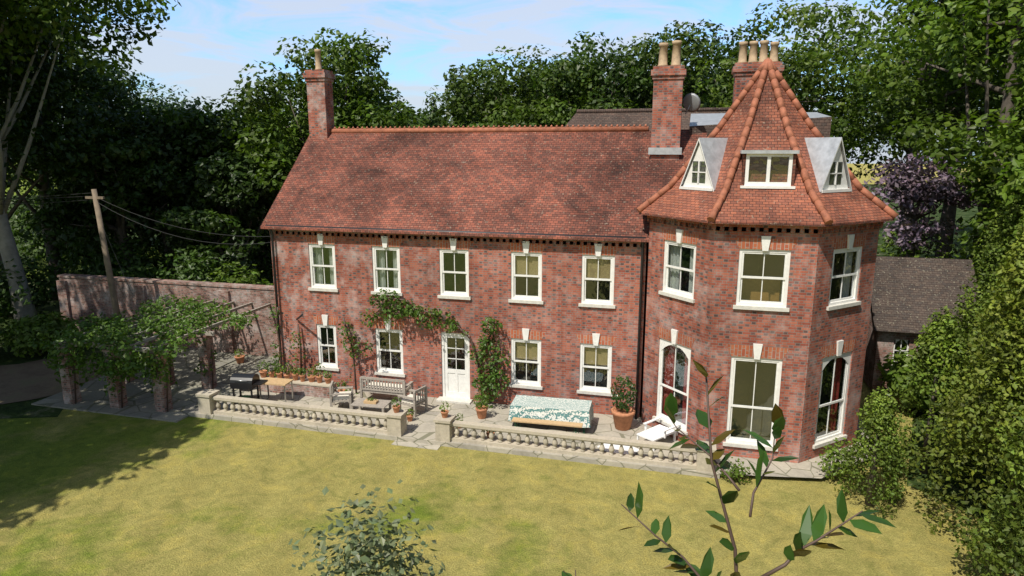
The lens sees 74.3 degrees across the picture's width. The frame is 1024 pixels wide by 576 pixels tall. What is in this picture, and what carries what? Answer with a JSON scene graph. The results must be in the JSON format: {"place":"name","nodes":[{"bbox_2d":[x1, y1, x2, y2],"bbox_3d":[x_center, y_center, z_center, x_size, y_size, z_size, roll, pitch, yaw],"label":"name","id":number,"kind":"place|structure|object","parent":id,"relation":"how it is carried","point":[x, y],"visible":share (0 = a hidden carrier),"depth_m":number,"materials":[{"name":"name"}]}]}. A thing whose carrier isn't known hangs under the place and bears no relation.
{"place":"outdoors","nodes":[
{"label":"outdoors","id":0,"kind":"place"},
{"bbox_2d":[0,317,10,342],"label":"understorey","id":1,"kind":"object","parent":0,"point":[2,320],"visible":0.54,"depth_m":29.68,"materials":[{"name":"green plant"}]},
{"bbox_2d":[336,380,346,391],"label":"potted plant","id":2,"kind":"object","parent":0,"point":[343,384],"depth_m":24.25,"materials":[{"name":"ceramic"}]},
{"bbox_2d":[484,430,495,438],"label":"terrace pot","id":3,"kind":"object","parent":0,"point":[487,432],"visible":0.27,"depth_m":20.73,"materials":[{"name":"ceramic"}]},
{"bbox_2d":[0,163,1023,575],"bbox_3d":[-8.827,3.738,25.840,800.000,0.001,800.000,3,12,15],"label":"ground","id":4,"kind":"structure","parent":0,"point":[82,493],"depth_m":17.01,"materials":[{"name":"green plant"}]},
{"bbox_2d":[11,55,91,183],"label":"tree","id":5,"kind":"object","parent":4,"relation":"on","point":[60,120],"visible":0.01,"depth_m":53.88,"materials":[{"name":"green plant"}]},
{"bbox_2d":[29,208,161,278],"bbox_3d":[-25.127,-3.005,41.639,6.418,6.917,7.187,3,12,15],"label":"understorey","id":6,"kind":"object","parent":4,"relation":"on","point":[85,249],"visible":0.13,"depth_m":39.95,"materials":[{"name":"green plant"}]},
{"bbox_2d":[18,108,211,273],"bbox_3d":[-21.370,-4.126,36.978,9.114,11.038,8.203,3,12,15],"label":"tree","id":7,"kind":"object","parent":4,"relation":"on","point":[73,217],"visible":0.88,"depth_m":35.36,"materials":[{"name":"green plant"}]},
{"bbox_2d":[286,479,445,575],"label":"shrub","id":8,"kind":"object","parent":4,"relation":"on","point":[354,546],"visible":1,"depth_m":8.72,"materials":[{"name":"green plant"}]},
{"bbox_2d":[269,288,510,407],"bbox_3d":[-5.239,1.921,24.373,10.608,4.127,3.525,8,14,33],"label":"climbing plant","id":9,"kind":"object","parent":4,"relation":"on","point":[492,376],"visible":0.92,"depth_m":23.30,"materials":[{"name":"green plant"}]},
{"bbox_2d":[408,92,459,126],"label":"tree","id":10,"kind":"object","parent":4,"relation":"on","point":[433,108],"depth_m":63.73,"materials":[{"name":"green plant"}]},
{"bbox_2d":[407,84,487,126],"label":"tree","id":11,"kind":"object","parent":4,"relation":"on","point":[437,97],"visible":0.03,"depth_m":56.09,"materials":[{"name":"green plant"}]},
{"bbox_2d":[195,389,716,472],"bbox_3d":[-2.444,4.347,20.860,16.740,0.840,0.540,3,12,15],"label":"balustrade","id":12,"kind":"object","parent":4,"relation":"on","point":[446,429],"visible":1,"depth_m":20.50,"materials":[{"name":"stone"}]},
{"bbox_2d":[391,397,401,412],"bbox_3d":[-3.624,3.632,21.024,0.338,0.493,0.344,3,12,15],"label":"potted plant","id":13,"kind":"object","parent":12,"relation":"on","point":[396,407],"visible":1,"depth_m":20.98,"materials":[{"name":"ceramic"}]},
{"bbox_2d":[439,401,449,417],"bbox_3d":[-2.063,3.699,20.615,0.334,0.528,0.322,3,12,15],"label":"potted plant","id":14,"kind":"object","parent":12,"relation":"on","point":[444,413],"visible":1,"depth_m":20.58,"materials":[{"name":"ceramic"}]},
{"bbox_2d":[442,53,555,126],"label":"tree","id":15,"kind":"object","parent":4,"relation":"on","point":[511,71],"visible":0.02,"depth_m":56.41,"materials":[{"name":"green plant"}]},
{"bbox_2d":[472,43,607,126],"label":"tree","id":16,"kind":"object","parent":4,"relation":"on","point":[525,75],"visible":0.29,"depth_m":43.79,"materials":[{"name":"green plant"}]},
{"bbox_2d":[515,57,595,102],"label":"tree","id":17,"kind":"object","parent":4,"relation":"on","point":[538,67],"visible":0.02,"depth_m":68.94,"materials":[{"name":"green plant"}]},
{"bbox_2d":[569,30,697,116],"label":"tree","id":18,"kind":"object","parent":4,"relation":"on","point":[625,48],"visible":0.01,"depth_m":54.34,"materials":[{"name":"green plant"}]},
{"bbox_2d":[629,50,736,108],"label":"tree","id":19,"kind":"object","parent":4,"relation":"on","point":[719,68],"visible":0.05,"depth_m":51.46,"materials":[{"name":"green plant"}]},
{"bbox_2d":[632,19,801,107],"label":"tree","id":20,"kind":"object","parent":4,"relation":"on","point":[724,49],"visible":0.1,"depth_m":42.21,"materials":[{"name":"green plant"}]},
{"bbox_2d":[562,359,895,575],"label":"branches","id":21,"kind":"object","parent":4,"relation":"on","point":[814,528],"visible":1,"depth_m":3.26,"materials":[{"name":"green plant"}]},
{"bbox_2d":[718,457,754,483],"bbox_3d":[6.090,4.970,18.325,0.888,0.688,0.658,-1,12,-4],"label":"shrub","id":22,"kind":"object","parent":4,"relation":"on","point":[736,475],"visible":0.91,"depth_m":18.29,"materials":[{"name":"green plant"}]},
{"bbox_2d":[682,0,876,160],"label":"tree","id":23,"kind":"object","parent":4,"relation":"on","point":[812,63],"visible":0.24,"depth_m":39.74,"materials":[{"name":"green plant"}]},
{"bbox_2d":[695,0,933,178],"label":"tree","id":24,"kind":"object","parent":4,"relation":"on","point":[822,17],"visible":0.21,"depth_m":43.72,"materials":[{"name":"green plant"}]},
{"bbox_2d":[834,386,910,518],"bbox_3d":[9.091,4.098,16.856,1.665,3.331,1.652,3,12,15],"label":"shrub","id":25,"kind":"object","parent":4,"relation":"on","point":[881,416],"visible":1,"depth_m":16.67,"materials":[{"name":"green plant"}]},
{"bbox_2d":[789,0,1023,256],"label":"tree","id":26,"kind":"object","parent":4,"relation":"on","point":[934,96],"visible":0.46,"depth_m":34.41,"materials":[{"name":"green plant"}]},
{"bbox_2d":[834,29,980,159],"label":"tree","id":27,"kind":"object","parent":4,"relation":"on","point":[865,95],"depth_m":66.53,"materials":[{"name":"green plant"}]},
{"bbox_2d":[863,150,979,258],"bbox_3d":[18.138,-1.872,31.020,5.506,8.922,5.480,3,12,15],"label":"purple tree","id":28,"kind":"object","parent":4,"relation":"on","point":[922,193],"visible":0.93,"depth_m":29.93,"materials":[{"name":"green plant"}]},
{"bbox_2d":[830,0,1023,258],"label":"tree","id":29,"kind":"object","parent":4,"relation":"on","point":[950,214],"visible":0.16,"depth_m":37.23,"materials":[{"name":"green plant"}]},
{"bbox_2d":[871,306,985,476],"bbox_3d":[11.441,2.925,18.516,2.724,5.018,2.593,3,12,15],"label":"shrub","id":30,"kind":"object","parent":4,"relation":"on","point":[933,350],"visible":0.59,"depth_m":18.09,"materials":[{"name":"green plant"}]},
{"bbox_2d":[836,0,1022,256],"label":"tree","id":31,"kind":"object","parent":4,"relation":"on","point":[973,87],"visible":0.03,"depth_m":41.46,"materials":[{"name":"green plant"}]},
{"bbox_2d":[883,65,1023,208],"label":"tree","id":32,"kind":"object","parent":4,"relation":"on","point":[1001,145],"visible":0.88,"depth_m":24.89,"materials":[{"name":"green plant"}]},
{"bbox_2d":[905,207,1023,565],"bbox_3d":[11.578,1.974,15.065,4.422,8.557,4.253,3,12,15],"label":"hedge","id":33,"kind":"object","parent":4,"relation":"on","point":[970,409],"visible":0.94,"depth_m":15.15,"materials":[{"name":"green plant"}]},
{"bbox_2d":[923,170,1023,410],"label":"hedge","id":34,"kind":"object","parent":4,"relation":"on","point":[1002,242],"visible":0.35,"depth_m":21.63,"materials":[{"name":"green plant"}]},
{"bbox_2d":[953,407,1023,575],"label":"shrub","id":35,"kind":"object","parent":4,"relation":"on","point":[997,537],"visible":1,"depth_m":13.09,"materials":[{"name":"green plant"}]},
{"bbox_2d":[0,184,1023,529],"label":"terrace","id":36,"kind":"structure","parent":0,"point":[30,386],"depth_m":23.22,"materials":[{"name":"beige stone"}]},
{"bbox_2d":[0,253,73,323],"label":"understorey","id":37,"kind":"object","parent":36,"relation":"on","point":[39,300],"visible":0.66,"depth_m":32.87,"materials":[{"name":"green plant"}]},
{"bbox_2d":[0,311,78,357],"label":"understorey","id":38,"kind":"object","parent":36,"relation":"on","point":[22,331],"visible":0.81,"depth_m":28.70,"materials":[{"name":"green plant"}]},
{"bbox_2d":[5,182,98,280],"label":"understorey","id":39,"kind":"object","parent":36,"relation":"on","point":[21,217],"visible":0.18,"depth_m":43.51,"materials":[{"name":"green plant"}]},
{"bbox_2d":[0,6,133,316],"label":"tree","id":40,"kind":"object","parent":36,"relation":"on","point":[63,84],"visible":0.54,"depth_m":33.76,"materials":[{"name":"green plant"}]},
{"bbox_2d":[0,19,141,299],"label":"tree","id":41,"kind":"object","parent":36,"relation":"on","point":[85,78],"visible":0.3,"depth_m":38.21,"materials":[{"name":"green plant"}]},
{"bbox_2d":[5,47,161,270],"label":"tree","id":42,"kind":"object","parent":36,"relation":"on","point":[111,84],"visible":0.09,"depth_m":44.77,"materials":[{"name":"green plant"}]},
{"bbox_2d":[65,234,180,278],"bbox_3d":[-20.910,-0.739,36.715,5.555,4.356,4.838,-7,14,-31],"label":"understorey","id":43,"kind":"object","parent":36,"relation":"on","point":[139,258],"visible":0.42,"depth_m":36.19,"materials":[{"name":"green plant"}]},
{"bbox_2d":[90,265,168,315],"bbox_3d":[-18.600,0.469,33.532,4.356,3.298,4.562,-8,14,-33],"label":"understorey","id":44,"kind":"object","parent":36,"relation":"on","point":[139,274],"visible":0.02,"depth_m":33.44,"materials":[{"name":"green plant"}]},
{"bbox_2d":[0,189,270,340],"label":"utility pole","id":45,"kind":"object","parent":36,"relation":"on","point":[95,197],"visible":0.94,"depth_m":28.16,"materials":[{"name":"brown wood"}]},
{"bbox_2d":[27,294,258,411],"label":"pergola vines","id":46,"kind":"object","parent":36,"relation":"on","point":[130,366],"visible":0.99,"depth_m":23.60,"materials":[{"name":"green plant"}]},
{"bbox_2d":[100,72,188,242],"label":"tree","id":47,"kind":"object","parent":36,"relation":"on","point":[150,84],"visible":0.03,"depth_m":60.56,"materials":[{"name":"green plant"}]},
{"bbox_2d":[74,97,231,277],"bbox_3d":[-20.302,-5.162,39.867,9.065,11.752,8.294,3,12,15],"label":"tree","id":48,"kind":"object","parent":36,"relation":"on","point":[178,155],"visible":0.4,"depth_m":37.55,"materials":[{"name":"green plant"}]},
{"bbox_2d":[53,299,270,412],"bbox_3d":[-13.038,2.425,26.282,4.700,2.390,7.000,3,12,15],"label":"pergola","id":49,"kind":"object","parent":36,"relation":"on","point":[160,390],"visible":0.56,"depth_m":23.79,"materials":[{"name":"brown wood"}]},
{"bbox_2d":[125,94,214,257],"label":"tree","id":50,"kind":"object","parent":36,"relation":"on","point":[176,104],"visible":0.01,"depth_m":48.57,"materials":[{"name":"green plant"}]},
{"bbox_2d":[126,191,246,273],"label":"understorey","id":51,"kind":"object","parent":36,"relation":"on","point":[159,238],"visible":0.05,"depth_m":41.60,"materials":[{"name":"green plant"}]},
{"bbox_2d":[156,245,229,282],"bbox_3d":[-15.152,0.089,32.643,3.799,4.395,3.210,3,12,15],"label":"understorey","id":52,"kind":"object","parent":36,"relation":"on","point":[190,271],"visible":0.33,"depth_m":31.78,"materials":[{"name":"green plant"}]},
{"bbox_2d":[56,273,336,397],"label":"garden wall","id":53,"kind":"structure","parent":36,"relation":"on","point":[80,295],"depth_m":29.83,"materials":[{"name":"brick"}]},
{"bbox_2d":[257,360,269,377],"bbox_3d":[-9.185,2.978,24.916,0.476,0.646,0.430,3,12,15],"label":"planter pot","id":54,"kind":"object","parent":53,"relation":"on","point":[263,373],"visible":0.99,"depth_m":24.88,"materials":[{"name":"ceramic"}]},
{"bbox_2d":[266,362,277,377],"bbox_3d":[-8.852,3.011,24.857,0.486,0.604,0.406,3,12,15],"label":"planter pot","id":55,"kind":"object","parent":53,"relation":"on","point":[271,373],"visible":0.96,"depth_m":24.82,"materials":[{"name":"ceramic"}]},
{"bbox_2d":[273,363,282,377],"bbox_3d":[-8.532,3.034,24.777,0.361,0.592,0.366,3,12,15],"label":"planter pot","id":56,"kind":"object","parent":53,"relation":"on","point":[278,374],"visible":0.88,"depth_m":24.74,"materials":[{"name":"ceramic"}]},
{"bbox_2d":[281,362,290,378],"bbox_3d":[-8.227,3.027,24.650,0.362,0.658,0.365,3,12,15],"label":"planter pot","id":57,"kind":"object","parent":53,"relation":"on","point":[287,375],"visible":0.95,"depth_m":24.61,"materials":[{"name":"ceramic"}]},
{"bbox_2d":[290,364,298,380],"bbox_3d":[-7.918,3.054,24.599,0.338,0.627,0.335,11,16,43],"label":"planter pot","id":58,"kind":"object","parent":53,"relation":"on","point":[295,375],"visible":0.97,"depth_m":24.55,"materials":[{"name":"ceramic"}]},
{"bbox_2d":[298,368,306,381],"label":"planter pot","id":59,"kind":"object","parent":53,"relation":"on","point":[302,377],"visible":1,"depth_m":24.42,"materials":[{"name":"ceramic"}]},
{"bbox_2d":[305,366,316,381],"bbox_3d":[-7.252,3.114,24.468,0.456,0.562,0.478,3,12,15],"label":"planter pot","id":60,"kind":"object","parent":53,"relation":"on","point":[311,378],"visible":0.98,"depth_m":24.40,"materials":[{"name":"ceramic"}]},
{"bbox_2d":[313,363,324,382],"bbox_3d":[-6.929,3.046,24.320,0.422,0.755,0.424,8,14,35],"label":"planter pot","id":61,"kind":"object","parent":53,"relation":"on","point":[319,378],"visible":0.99,"depth_m":24.31,"materials":[{"name":"ceramic"}]},
{"bbox_2d":[323,370,331,383],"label":"planter pot","id":62,"kind":"object","parent":53,"relation":"on","point":[328,379],"visible":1,"depth_m":24.23,"materials":[{"name":"ceramic"}]},
{"bbox_2d":[125,96,295,279],"bbox_3d":[-17.344,-5.199,40.148,10.351,11.739,8.148,3,12,15],"label":"tree","id":63,"kind":"object","parent":36,"relation":"on","point":[202,123],"visible":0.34,"depth_m":37.57,"materials":[{"name":"green plant"}]},
{"bbox_2d":[160,148,278,281],"bbox_3d":[-15.337,-2.867,35.879,6.939,8.984,7.075,3,12,15],"label":"tree","id":64,"kind":"object","parent":36,"relation":"on","point":[235,188],"visible":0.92,"depth_m":34.51,"materials":[{"name":"green plant"}]},
{"bbox_2d":[203,262,273,284],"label":"understorey","id":65,"kind":"object","parent":36,"relation":"on","point":[244,276],"visible":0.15,"depth_m":31.44,"materials":[{"name":"green plant"}]},
{"bbox_2d":[234,348,244,363],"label":"potted plant","id":66,"kind":"object","parent":36,"relation":"on","point":[240,358],"visible":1,"depth_m":28.29,"materials":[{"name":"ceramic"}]},
{"bbox_2d":[222,373,267,405],"bbox_3d":[-9.332,3.514,23.630,1.440,1.060,0.635,1,12,7],"label":"barbecue","id":67,"kind":"object","parent":36,"relation":"on","point":[248,381],"visible":0.84,"depth_m":23.40,"materials":[{"name":"black metal"}]},
{"bbox_2d":[211,94,291,274],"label":"tree","id":68,"kind":"object","parent":36,"relation":"on","point":[272,176],"visible":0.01,"depth_m":46.04,"materials":[{"name":"green plant"}]},
{"bbox_2d":[242,181,278,284],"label":"understorey","id":69,"kind":"object","parent":36,"relation":"on","point":[256,258],"visible":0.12,"depth_m":42.07,"materials":[{"name":"green plant"}]},
{"bbox_2d":[259,377,293,401],"bbox_3d":[-8.308,3.634,23.829,1.040,0.745,0.600,2,12,11],"label":"side table","id":70,"kind":"object","parent":36,"relation":"on","point":[284,382],"visible":0.77,"depth_m":23.70,"materials":[{"name":"brown wood"}]},
{"bbox_2d":[214,27,429,191],"bbox_3d":[-10.983,-7.065,39.640,12.920,15.579,11.765,11,16,42],"label":"tree","id":71,"kind":"object","parent":36,"relation":"on","point":[364,106],"visible":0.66,"depth_m":36.83,"materials":[{"name":"green plant"}]},
{"bbox_2d":[329,380,353,408],"bbox_3d":[-5.840,3.691,23.175,0.715,0.900,0.720,-1,12,-7],"label":"teak chair","id":72,"kind":"object","parent":36,"relation":"on","point":[346,396],"visible":0.96,"depth_m":22.94,"materials":[{"name":"grey wood"}]},
{"bbox_2d":[350,397,391,412],"bbox_3d":[-4.735,3.952,22.715,1.200,0.576,0.675,2,12,12],"label":"coffee table","id":73,"kind":"object","parent":36,"relation":"on","point":[371,402],"visible":0.93,"depth_m":22.60,"materials":[{"name":"grey wood"}]},
{"bbox_2d":[359,376,413,397],"bbox_3d":[-4.442,3.528,23.958,1.750,0.900,0.715,3,12,15],"label":"teak bench","id":74,"kind":"object","parent":36,"relation":"on","point":[390,388],"visible":0.94,"depth_m":23.66,"materials":[{"name":"grey wood"}]},
{"bbox_2d":[406,408,414,421],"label":"potted plant","id":75,"kind":"object","parent":36,"relation":"on","point":[409,417],"visible":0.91,"depth_m":22.07,"materials":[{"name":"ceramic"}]},
{"bbox_2d":[398,386,427,416],"bbox_3d":[-3.352,3.762,22.834,0.715,0.900,0.720,7,14,29],"label":"teak chair","id":76,"kind":"object","parent":36,"relation":"on","point":[413,400],"visible":0.97,"depth_m":22.65,"materials":[{"name":"grey wood"}]},
{"bbox_2d":[407,106,453,127],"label":"tree","id":77,"kind":"object","parent":36,"relation":"on","point":[425,111],"visible":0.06,"depth_m":51.79,"materials":[{"name":"green plant"}]},
{"bbox_2d":[471,394,490,418],"bbox_3d":[-1.024,3.889,22.335,0.629,0.855,0.620,3,12,15],"label":"potted plant","id":78,"kind":"object","parent":36,"relation":"on","point":[481,410],"depth_m":22.26,"materials":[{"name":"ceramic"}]},
{"bbox_2d":[426,46,566,127],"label":"tree","id":79,"kind":"object","parent":36,"relation":"on","point":[461,87],"visible":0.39,"depth_m":44.50,"materials":[{"name":"green plant"}]},
{"bbox_2d":[508,395,593,432],"bbox_3d":[1.224,4.104,21.549,2.694,0.767,1.671,3,12,15],"label":"daybed","id":80,"kind":"object","parent":36,"relation":"on","point":[576,413],"visible":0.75,"depth_m":21.29,"materials":[{"name":"fabric"}]},
{"bbox_2d":[270,222,878,462],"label":"house walls","id":81,"kind":"structure","parent":36,"relation":"on","point":[713,323],"depth_m":22.01,"materials":[{"name":"red brick"}]},
{"bbox_2d":[303,40,783,159],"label":"chimneys","id":82,"kind":"object","parent":81,"relation":"on","point":[666,109],"visible":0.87,"depth_m":22.83,"materials":[{"name":"brick"}]},
{"bbox_2d":[265,215,883,418],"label":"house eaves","id":83,"kind":"object","parent":81,"relation":"attached to","point":[766,228],"visible":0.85,"depth_m":21.75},
{"bbox_2d":[260,57,898,241],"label":"house roof","id":84,"kind":"structure","parent":81,"relation":"on","point":[765,148],"depth_m":22.94,"materials":[{"name":"red tile"}]},
{"bbox_2d":[304,229,867,451],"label":"house windows","id":85,"kind":"structure","parent":81,"relation":"in","point":[762,285],"depth_m":21.61,"materials":[{"name":"white wood"}]},
{"bbox_2d":[514,34,643,121],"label":"tree","id":86,"kind":"object","parent":36,"relation":"on","point":[590,44],"visible":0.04,"depth_m":55.51,"materials":[{"name":"green plant"}]},
{"bbox_2d":[510,31,657,126],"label":"tree","id":87,"kind":"object","parent":36,"relation":"on","point":[623,71],"visible":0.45,"depth_m":43.21,"materials":[{"name":"green plant"}]},
{"bbox_2d":[610,375,637,430],"bbox_3d":[3.541,3.618,21.427,0.879,1.755,0.862,3,12,15],"label":"pot","id":88,"kind":"object","parent":36,"relation":"on","point":[623,413],"visible":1,"depth_m":21.29,"materials":[{"name":"ceramic"}]},
{"bbox_2d":[597,416,680,453],"bbox_3d":[3.989,4.644,20.468,2.855,0.961,1.138,-6,13,-28],"label":"lounger","id":89,"kind":"object","parent":36,"relation":"on","point":[657,432],"visible":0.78,"depth_m":20.30,"materials":[{"name":"white fabric"}]},
{"bbox_2d":[559,20,719,120],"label":"tree","id":90,"kind":"object","parent":36,"relation":"on","point":[686,52],"visible":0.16,"depth_m":42.09,"materials":[{"name":"green plant"}]},
{"bbox_2d":[815,436,861,479],"bbox_3d":[8.816,4.628,18.233,1.180,1.240,0.880,3,12,15],"label":"shrub","id":91,"kind":"object","parent":36,"relation":"on","point":[832,451],"visible":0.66,"depth_m":18.16,"materials":[{"name":"green plant"}]},
{"bbox_2d":[876,346,945,412],"bbox_3d":[13.902,3.171,23.162,2.863,2.284,2.458,-8,14,-33],"label":"understorey","id":92,"kind":"object","parent":36,"relation":"on","point":[892,376],"visible":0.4,"depth_m":22.84,"materials":[{"name":"green plant"}]},
{"bbox_2d":[824,0,1023,274],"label":"tree","id":93,"kind":"object","parent":36,"relation":"on","point":[1014,51],"visible":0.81,"depth_m":28.59,"materials":[{"name":"green plant"}]},
{"bbox_2d":[863,256,984,391],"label":"outbuilding","id":94,"kind":"structure","parent":36,"relation":"on","point":[910,295],"depth_m":24.79,"materials":[{"name":"tile"}]},
{"bbox_2d":[877,229,973,258],"bbox_3d":[18.352,-0.070,31.439,5.103,5.482,4.874,3,12,15],"label":"understorey","id":95,"kind":"object","parent":36,"relation":"on","point":[888,245],"visible":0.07,"depth_m":30.50,"materials":[{"name":"green plant"}]},
{"bbox_2d":[921,0,1023,120],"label":"tree","id":96,"kind":"object","parent":36,"relation":"on","point":[954,55],"visible":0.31,"depth_m":29.79,"materials":[{"name":"green plant"}]},
{"bbox_2d":[949,185,1011,267],"bbox_3d":[23.223,-1.482,29.925,6.778,8.576,7.938,3,12,15],"label":"understorey","id":97,"kind":"object","parent":36,"relation":"on","point":[960,219],"visible":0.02,"depth_m":30.82,"materials":[{"name":"green plant"}]},
{"bbox_2d":[949,180,1015,320],"bbox_3d":[20.079,-0.798,26.184,6.198,8.761,6.614,3,12,15],"label":"understorey","id":98,"kind":"object","parent":36,"relation":"on","point":[965,237],"visible":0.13,"depth_m":26.62,"materials":[{"name":"green plant"}]},
{"bbox_2d":[971,176,1011,235],"bbox_3d":[24.456,-2.402,25.288,10.003,12.354,11.385,-4,13,-20],"label":"tree","id":99,"kind":"object","parent":36,"relation":"on","point":[989,203],"visible":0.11,"depth_m":28.15,"materials":[{"name":"green plant"}]},
{"bbox_2d":[970,38,1023,116],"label":"tree","id":100,"kind":"object","parent":36,"relation":"on","point":[1004,61],"visible":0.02,"depth_m":36.49,"materials":[{"name":"green plant"}]},
{"bbox_2d":[996,154,1023,209],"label":"tree","id":101,"kind":"object","parent":36,"relation":"on","point":[1018,182],"visible":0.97,"depth_m":20.41,"materials":[{"name":"green plant"}]},
{"bbox_2d":[1008,0,1023,47],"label":"tree","id":102,"kind":"object","parent":36,"relation":"on","point":[1014,10],"visible":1,"depth_m":19.68,"materials":[{"name":"green plant"}]},
{"bbox_2d":[56,0,983,163],"label":"sky","id":103,"kind":"structure","parent":0,"point":[203,46],"materials":[{"name":"blue"}]},
{"bbox_3d":[-28.976,-8.097,27.338,14.158,22.635,14.484,3,12,15],"label":"tree","id":104,"kind":"object","parent":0,"visible":0},
{"bbox_2d":[0,0,181,319],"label":"leaning tree","id":105,"kind":"object","parent":104,"relation":"attached to","point":[39,13],"visible":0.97,"depth_m":31.71,"materials":[{"name":"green plant"}]}
]}

